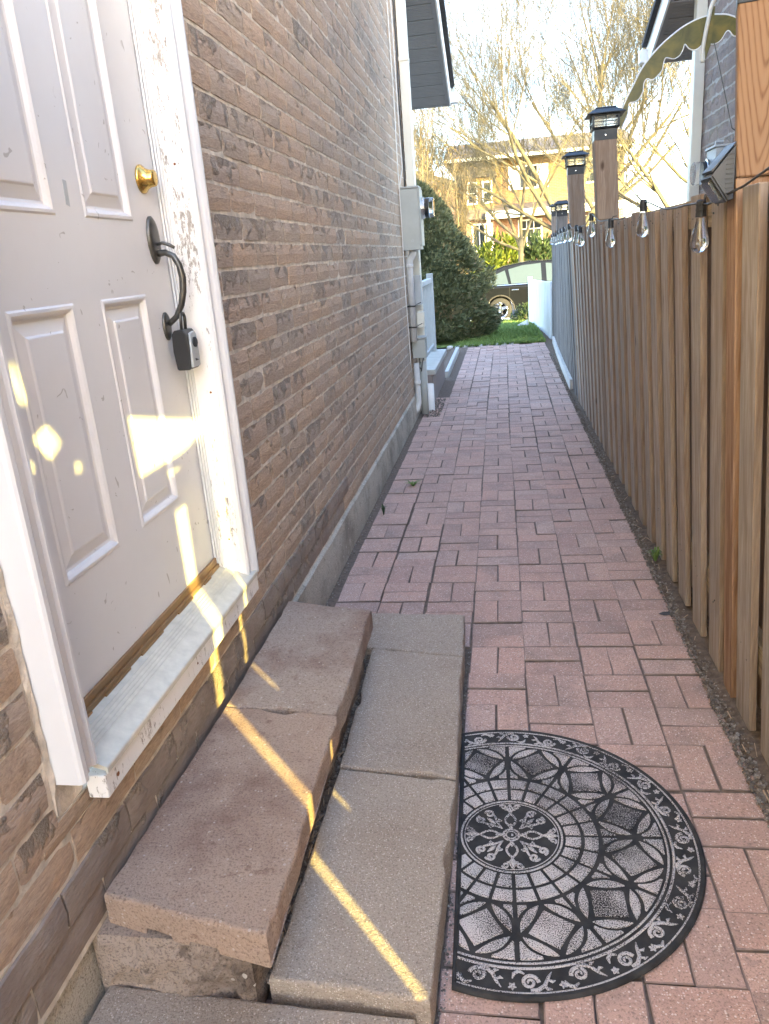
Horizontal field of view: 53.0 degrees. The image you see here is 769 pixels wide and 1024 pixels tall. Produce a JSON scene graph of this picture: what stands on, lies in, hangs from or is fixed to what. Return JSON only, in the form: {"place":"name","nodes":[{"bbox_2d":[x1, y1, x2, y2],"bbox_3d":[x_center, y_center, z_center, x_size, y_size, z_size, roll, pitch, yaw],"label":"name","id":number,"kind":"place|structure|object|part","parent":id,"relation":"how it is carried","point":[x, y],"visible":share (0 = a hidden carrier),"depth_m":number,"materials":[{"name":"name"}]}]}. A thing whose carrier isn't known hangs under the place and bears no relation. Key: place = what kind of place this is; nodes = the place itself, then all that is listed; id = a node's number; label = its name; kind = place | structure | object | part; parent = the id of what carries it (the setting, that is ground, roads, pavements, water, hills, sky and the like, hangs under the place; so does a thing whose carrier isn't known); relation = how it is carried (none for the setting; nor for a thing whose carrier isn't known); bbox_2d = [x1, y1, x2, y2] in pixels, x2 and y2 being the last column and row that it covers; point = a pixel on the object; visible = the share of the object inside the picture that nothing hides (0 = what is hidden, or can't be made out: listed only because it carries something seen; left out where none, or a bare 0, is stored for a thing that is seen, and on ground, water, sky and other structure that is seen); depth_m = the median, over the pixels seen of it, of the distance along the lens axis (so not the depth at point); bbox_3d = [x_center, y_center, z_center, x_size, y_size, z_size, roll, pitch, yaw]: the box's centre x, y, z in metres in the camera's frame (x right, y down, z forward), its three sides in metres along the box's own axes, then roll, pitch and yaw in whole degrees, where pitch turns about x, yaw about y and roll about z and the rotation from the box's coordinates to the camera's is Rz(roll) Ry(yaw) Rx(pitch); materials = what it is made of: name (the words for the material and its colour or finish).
{"place":"outdoors","nodes":[
{"label":"outdoors","id":0,"kind":"place"},
{"bbox_2d":[436,318,545,347],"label":"lawn","id":1,"kind":"structure","parent":0,"point":[441,344],"depth_m":12.81,"materials":[{"name":"green plant"}]},
{"bbox_2d":[416,178,502,342],"bbox_3d":[0.585,-4.298,13.341,2.927,2.784,2.844,-2,18,9],"label":"spruce shrub","id":2,"kind":"object","parent":1,"relation":"on","point":[460,300],"visible":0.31,"depth_m":12.75,"materials":[{"name":"green plant"}]},
{"bbox_2d":[516,319,528,325],"bbox_3d":[2.846,-3.920,16.014,0.298,0.117,0.681,0,19,14],"label":"flat stone","id":3,"kind":"object","parent":1,"relation":"on","point":[525,322],"visible":0.4,"depth_m":15.98,"materials":[{"name":"stone"}]},
{"bbox_2d":[437,330,551,362],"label":"ground","id":4,"kind":"structure","parent":0,"point":[547,338],"depth_m":12.39,"materials":[{"name":"soil"}]},
{"bbox_2d":[0,0,458,1023],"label":"brick house","id":5,"kind":"structure","parent":4,"relation":"on","point":[222,176],"depth_m":1.95,"materials":[{"name":"brick"}]},
{"bbox_2d":[0,0,213,697],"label":"door","id":6,"kind":"structure","parent":5,"relation":"in","point":[89,317],"depth_m":1.68,"materials":[{"name":"white paint"}]},
{"bbox_2d":[172,312,200,370],"bbox_3d":[-0.526,-0.456,2.046,0.056,0.150,0.064,-2,18,9],"label":"lock box","id":7,"kind":"object","parent":6,"relation":"hanging from","point":[185,348],"visible":1,"depth_m":2.03,"materials":[{"name":"black metal"}]},
{"bbox_2d":[392,0,404,186],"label":"cable","id":8,"kind":"object","parent":5,"relation":"attached to","point":[398,91],"visible":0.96,"depth_m":6.35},
{"bbox_2d":[386,0,411,371],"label":"cable","id":9,"kind":"object","parent":5,"relation":"attached to","point":[396,152],"visible":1,"depth_m":6.28,"materials":[{"name":"grey plastic"}]},
{"bbox_2d":[405,250,428,414],"bbox_3d":[0.283,-1.580,6.904,0.146,1.448,0.197,-2,18,9],"label":"utility pipe","id":10,"kind":"object","parent":5,"relation":"attached to","point":[420,384],"visible":0.98,"depth_m":6.83,"materials":[{"name":"grey plastic"}]},
{"bbox_2d":[400,185,434,250],"bbox_3d":[0.290,-2.498,6.559,0.274,0.502,0.246,-2,18,9],"label":"electric meter","id":11,"kind":"object","parent":5,"relation":"attached to","point":[417,208],"visible":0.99,"depth_m":6.46,"materials":[{"name":"grey metal"}]},
{"bbox_2d":[413,275,422,304],"bbox_3d":[0.303,-2.005,6.960,0.062,0.255,0.090,-2,18,9],"label":"junction box","id":12,"kind":"object","parent":5,"relation":"attached to","point":[418,288],"visible":0.95,"depth_m":6.92,"materials":[{"name":"grey plastic"}]},
{"bbox_2d":[412,335,427,370],"bbox_3d":[0.325,-1.438,7.006,0.136,0.311,0.172,-2,18,9],"label":"telecom box","id":13,"kind":"object","parent":5,"relation":"attached to","point":[419,348],"visible":0.85,"depth_m":6.92,"materials":[{"name":"grey plastic"}]},
{"bbox_2d":[417,311,424,327],"bbox_3d":[0.334,-1.759,7.040,0.065,0.135,0.090,-2,18,9],"label":"junction box","id":14,"kind":"object","parent":5,"relation":"attached to","point":[420,317],"visible":1,"depth_m":7.00,"materials":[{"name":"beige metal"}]},
{"bbox_2d":[413,108,464,219],"bbox_3d":[0.703,-7.550,19.324,2.784,6.120,2.776,-2,18,9],"label":"twiggy shrub","id":15,"kind":"object","parent":4,"relation":"on","point":[421,161],"visible":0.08,"depth_m":18.36,"materials":[{"name":"beige plant"}]},
{"bbox_2d":[414,143,482,274],"bbox_3d":[1.579,-7.908,22.037,2.217,5.074,2.262,1,19,18],"label":"twiggy shrub","id":16,"kind":"object","parent":4,"relation":"on","point":[462,216],"visible":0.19,"depth_m":21.95,"materials":[{"name":"beige plant"}]},
{"bbox_2d":[509,302,528,320],"bbox_3d":[3.470,-4.812,18.568,0.938,0.565,0.912,-2,18,9],"label":"hedge","id":17,"kind":"object","parent":4,"relation":"on","point":[520,314],"visible":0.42,"depth_m":18.51,"materials":[{"name":"green plant"}]},
{"bbox_2d":[528,277,552,338],"bbox_3d":[2.966,-3.865,14.841,0.092,1.270,5.084,-2,18,8],"label":"white fence","id":18,"kind":"object","parent":4,"relation":"on","point":[540,302],"visible":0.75,"depth_m":14.16,"materials":[{"name":"white plastic"}]},
{"bbox_2d":[412,0,691,231],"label":"bare tree","id":19,"kind":"object","parent":4,"relation":"on","point":[503,122],"visible":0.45,"depth_m":24.61,"materials":[{"name":"beige plant"}]},
{"bbox_2d":[551,0,768,765],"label":"wooden fence","id":20,"kind":"object","parent":4,"relation":"on","point":[660,336],"visible":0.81,"depth_m":2.68,"materials":[{"name":"orange wood"}]},
{"bbox_2d":[549,204,555,216],"bbox_3d":[2.645,-4.664,11.897,0.224,0.185,0.224,-2,18,9],"label":"post lantern","id":21,"kind":"object","parent":20,"relation":"on","point":[552,209],"visible":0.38,"depth_m":11.84,"materials":[{"name":"black metal"}]},
{"bbox_2d":[553,200,567,216],"bbox_3d":[2.228,-3.815,9.688,0.224,0.185,0.224,-2,18,9],"label":"post lantern","id":22,"kind":"object","parent":20,"relation":"on","point":[561,207],"visible":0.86,"depth_m":9.62,"materials":[{"name":"black metal"}]},
{"bbox_2d":[561,150,589,175],"bbox_3d":[1.632,-2.982,6.593,0.224,0.185,0.224,-2,18,9],"label":"post lantern","id":23,"kind":"object","parent":20,"relation":"on","point":[575,162],"visible":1,"depth_m":6.52,"materials":[{"name":"black metal"}]},
{"bbox_2d":[584,105,625,142],"bbox_3d":[1.345,-2.368,4.711,0.224,0.185,0.224,-2,18,9],"label":"post lantern","id":24,"kind":"object","parent":20,"relation":"on","point":[605,123],"visible":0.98,"depth_m":4.64,"materials":[{"name":"black metal"}]},
{"bbox_2d":[550,167,768,252],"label":"string lights","id":25,"kind":"object","parent":20,"relation":"hanging from","point":[699,241],"visible":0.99,"depth_m":3.19,"materials":[{"name":"clear glass"}]},
{"bbox_2d":[700,141,736,203],"bbox_3d":[0.879,-0.893,2.039,0.064,0.143,0.110,-2,18,9],"label":"solar light","id":26,"kind":"object","parent":20,"relation":"attached to","point":[717,181],"visible":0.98,"depth_m":2.00,"materials":[{"name":"grey plastic"}]},
{"bbox_2d":[638,0,735,201],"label":"neighbour house","id":27,"kind":"structure","parent":4,"relation":"on","point":[709,122],"depth_m":5.60,"materials":[{"name":"grey brick"}]},
{"bbox_2d":[620,0,735,129],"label":"awning","id":28,"kind":"object","parent":27,"relation":"attached to","point":[705,32],"visible":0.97,"depth_m":4.72,"materials":[{"name":"fabric"}]},
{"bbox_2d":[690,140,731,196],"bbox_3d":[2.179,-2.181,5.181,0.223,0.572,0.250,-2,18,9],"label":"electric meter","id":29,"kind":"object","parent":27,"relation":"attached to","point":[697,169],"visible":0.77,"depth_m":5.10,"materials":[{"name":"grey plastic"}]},
{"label":"grass verge","id":30,"kind":"structure","parent":4,"relation":"on","visible":0},
{"bbox_2d":[413,11,522,198],"bbox_3d":[1.986,-15.526,34.390,9.679,11.940,7.916,6,21,29],"label":"bare tree","id":31,"kind":"object","parent":30,"relation":"on","point":[455,139],"visible":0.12,"depth_m":32.83,"materials":[{"name":"beige plant"}]},
{"bbox_2d":[463,245,506,274],"bbox_3d":[4.204,-10.192,32.898,2.209,2.480,2.116,-2,18,9],"label":"front bush","id":32,"kind":"object","parent":30,"relation":"on","point":[491,259],"visible":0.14,"depth_m":32.40,"materials":[{"name":"green plant"}]},
{"bbox_2d":[480,226,524,265],"bbox_3d":[4.948,-10.777,33.483,3.734,3.156,2.654,-2,18,9],"label":"yew bush","id":33,"kind":"object","parent":30,"relation":"on","point":[511,254],"visible":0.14,"depth_m":33.08,"materials":[{"name":"green plant"}]},
{"bbox_2d":[417,129,635,261],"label":"yellow house","id":34,"kind":"structure","parent":30,"relation":"on","point":[510,197],"depth_m":41.72,"materials":[{"name":"paint"}]},
{"bbox_2d":[467,183,477,204],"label":"window","id":35,"kind":"structure","parent":34,"relation":"in","point":[476,183],"depth_m":41.43,"materials":[{"name":"white glass"}]},
{"bbox_2d":[472,222,492,250],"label":"window","id":36,"kind":"structure","parent":34,"relation":"in","point":[480,236],"depth_m":41.95,"materials":[{"name":"white glass"}]},
{"bbox_2d":[482,180,492,203],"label":"window","id":37,"kind":"structure","parent":34,"relation":"in","point":[488,185],"depth_m":41.21,"materials":[{"name":"white glass"}]},
{"bbox_2d":[518,164,538,189],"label":"window","id":38,"kind":"structure","parent":34,"relation":"in","point":[520,181],"depth_m":41.74,"materials":[{"name":"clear glass"}]},
{"bbox_2d":[518,218,542,245],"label":"window","id":39,"kind":"structure","parent":34,"relation":"in","point":[534,225],"depth_m":42.48,"materials":[{"name":"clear glass"}]},
{"bbox_2d":[586,158,593,182],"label":"window","id":40,"kind":"structure","parent":34,"relation":"in","point":[591,177],"depth_m":41.28,"materials":[{"name":"clear glass"}]},
{"bbox_2d":[505,228,551,262],"bbox_3d":[6.703,-10.995,34.062,2.912,3.085,2.247,-2,18,9],"label":"juniper bush","id":41,"kind":"object","parent":30,"relation":"on","point":[537,248],"visible":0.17,"depth_m":33.56,"materials":[{"name":"green plant"}]},
{"bbox_2d":[412,0,647,261],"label":"bare tree","id":42,"kind":"object","parent":30,"relation":"on","point":[520,240],"visible":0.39,"depth_m":29.81,"materials":[{"name":"beige plant"}]},
{"bbox_2d":[444,0,690,214],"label":"bare tree","id":43,"kind":"object","parent":30,"relation":"on","point":[590,203],"visible":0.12,"depth_m":34.87,"materials":[{"name":"brown plant"}]},
{"bbox_2d":[525,0,691,183],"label":"bare tree","id":44,"kind":"object","parent":30,"relation":"on","point":[672,168],"visible":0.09,"depth_m":29.31,"materials":[{"name":"brown plant"}]},
{"bbox_2d":[474,304,527,316],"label":"street","id":45,"kind":"structure","parent":0,"point":[513,309],"depth_m":26.87,"materials":[{"name":"grey asphalt"}]},
{"bbox_2d":[482,259,551,317],"bbox_3d":[4.770,-6.613,22.799,4.552,1.653,1.939,-2,18,9],"label":"parked car","id":46,"kind":"object","parent":45,"relation":"on","point":[511,281],"visible":0.27,"depth_m":22.15,"materials":[{"name":"black paint"}]},
{"bbox_3d":[3.220,-6.751,22.227,0.700,0.380,0.143,-2,18,9],"label":"rear window","id":47,"kind":"part","parent":46,"relation":"part of","materials":[{"name":"clear glass"}]},
{"bbox_3d":[4.027,-6.841,22.096,0.940,0.510,0.183,-2,18,9],"label":"rear window","id":48,"kind":"part","parent":46,"relation":"part of","materials":[{"name":"glass"}]},
{"bbox_3d":[5.073,-6.867,21.928,0.940,0.505,0.181,-2,18,9],"label":"front window","id":49,"kind":"part","parent":46,"relation":"part of","materials":[{"name":"glass"}]},
{"bbox_2d":[482,0,691,211],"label":"bare tree","id":50,"kind":"object","parent":45,"relation":"on","point":[650,183],"visible":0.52,"depth_m":21.06,"materials":[{"name":"beige plant"}]},
{"bbox_2d":[264,353,768,1021],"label":"gravel","id":51,"kind":"structure","parent":0,"point":[732,737],"depth_m":2.44,"materials":[{"name":"grey gravel"}]},
{"bbox_2d":[647,546,662,560],"bbox_3d":[1.239,0.197,3.533,0.072,0.077,0.079,-12,20,-22],"label":"weed","id":52,"kind":"object","parent":51,"relation":"on","point":[655,555],"visible":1,"depth_m":3.52,"materials":[{"name":"green plant"}]},
{"bbox_2d":[266,342,768,1023],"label":"path","id":53,"kind":"structure","parent":0,"point":[536,584],"depth_m":3.05,"materials":[{"name":"brick"}]},
{"bbox_2d":[93,789,325,1002],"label":"stone block","id":54,"kind":"structure","parent":53,"relation":"on","point":[152,960],"depth_m":1.52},
{"bbox_2d":[104,707,338,967],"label":"stone slab","id":55,"kind":"structure","parent":54,"relation":"on","point":[215,859],"depth_m":1.65,"materials":[{"name":"concrete"}]},
{"bbox_2d":[88,986,415,1023],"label":"stone slab","id":56,"kind":"structure","parent":53,"relation":"on","point":[121,1005],"depth_m":1.50,"materials":[{"name":"beige concrete"}]},
{"bbox_2d":[324,660,364,804],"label":"stone block","id":57,"kind":"structure","parent":53,"relation":"on","point":[361,675],"depth_m":2.38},
{"bbox_2d":[226,601,372,734],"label":"stone slab","id":58,"kind":"structure","parent":57,"relation":"on","point":[309,658],"depth_m":2.36,"materials":[{"name":"concrete"}]},
{"bbox_2d":[269,769,457,1023],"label":"stone slab","id":59,"kind":"structure","parent":53,"relation":"on","point":[365,932],"depth_m":1.68,"materials":[{"name":"beige concrete"}]},
{"bbox_2d":[340,648,463,794],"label":"stone slab","id":60,"kind":"structure","parent":53,"relation":"on","point":[407,721],"depth_m":2.34,"materials":[{"name":"beige concrete"}]},
{"bbox_2d":[405,480,422,485],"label":"weed","id":61,"kind":"object","parent":53,"relation":"on","point":[412,484],"visible":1,"depth_m":5.01,"materials":[{"name":"green plant"}]},
{"bbox_2d":[364,613,464,674],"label":"stone slab","id":62,"kind":"structure","parent":53,"relation":"on","point":[432,634],"depth_m":2.87,"materials":[{"name":"beige concrete"}]},
{"bbox_2d":[452,730,705,1002],"bbox_3d":[0.475,0.815,1.928,0.602,0.014,0.914,-2,18,9],"label":"doormat","id":63,"kind":"object","parent":53,"relation":"on","point":[581,870],"visible":1,"depth_m":1.82,"materials":[{"name":"black rubber"}]},
{"bbox_2d":[545,341,768,803],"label":"soil strip","id":64,"kind":"object","parent":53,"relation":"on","point":[702,643],"visible":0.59,"depth_m":2.88,"materials":[{"name":"brown soil"}]},
{"bbox_2d":[280,454,768,941],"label":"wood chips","id":65,"kind":"object","parent":64,"relation":"on","point":[312,837],"visible":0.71,"depth_m":2.00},
{"bbox_2d":[659,611,673,614],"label":"fallen leaf","id":66,"kind":"object","parent":53,"relation":"on","point":[665,613],"visible":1,"depth_m":3.05,"materials":[{"name":"plant"}]},
{"bbox_2d":[412,0,691,217],"label":"sky","id":67,"kind":"structure","parent":0,"point":[672,188],"materials":[{"name":"white"}]},
{"bbox_2d":[735,0,758,16],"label":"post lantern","id":68,"kind":"object","parent":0,"point":[741,1],"visible":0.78,"depth_m":1.86,"materials":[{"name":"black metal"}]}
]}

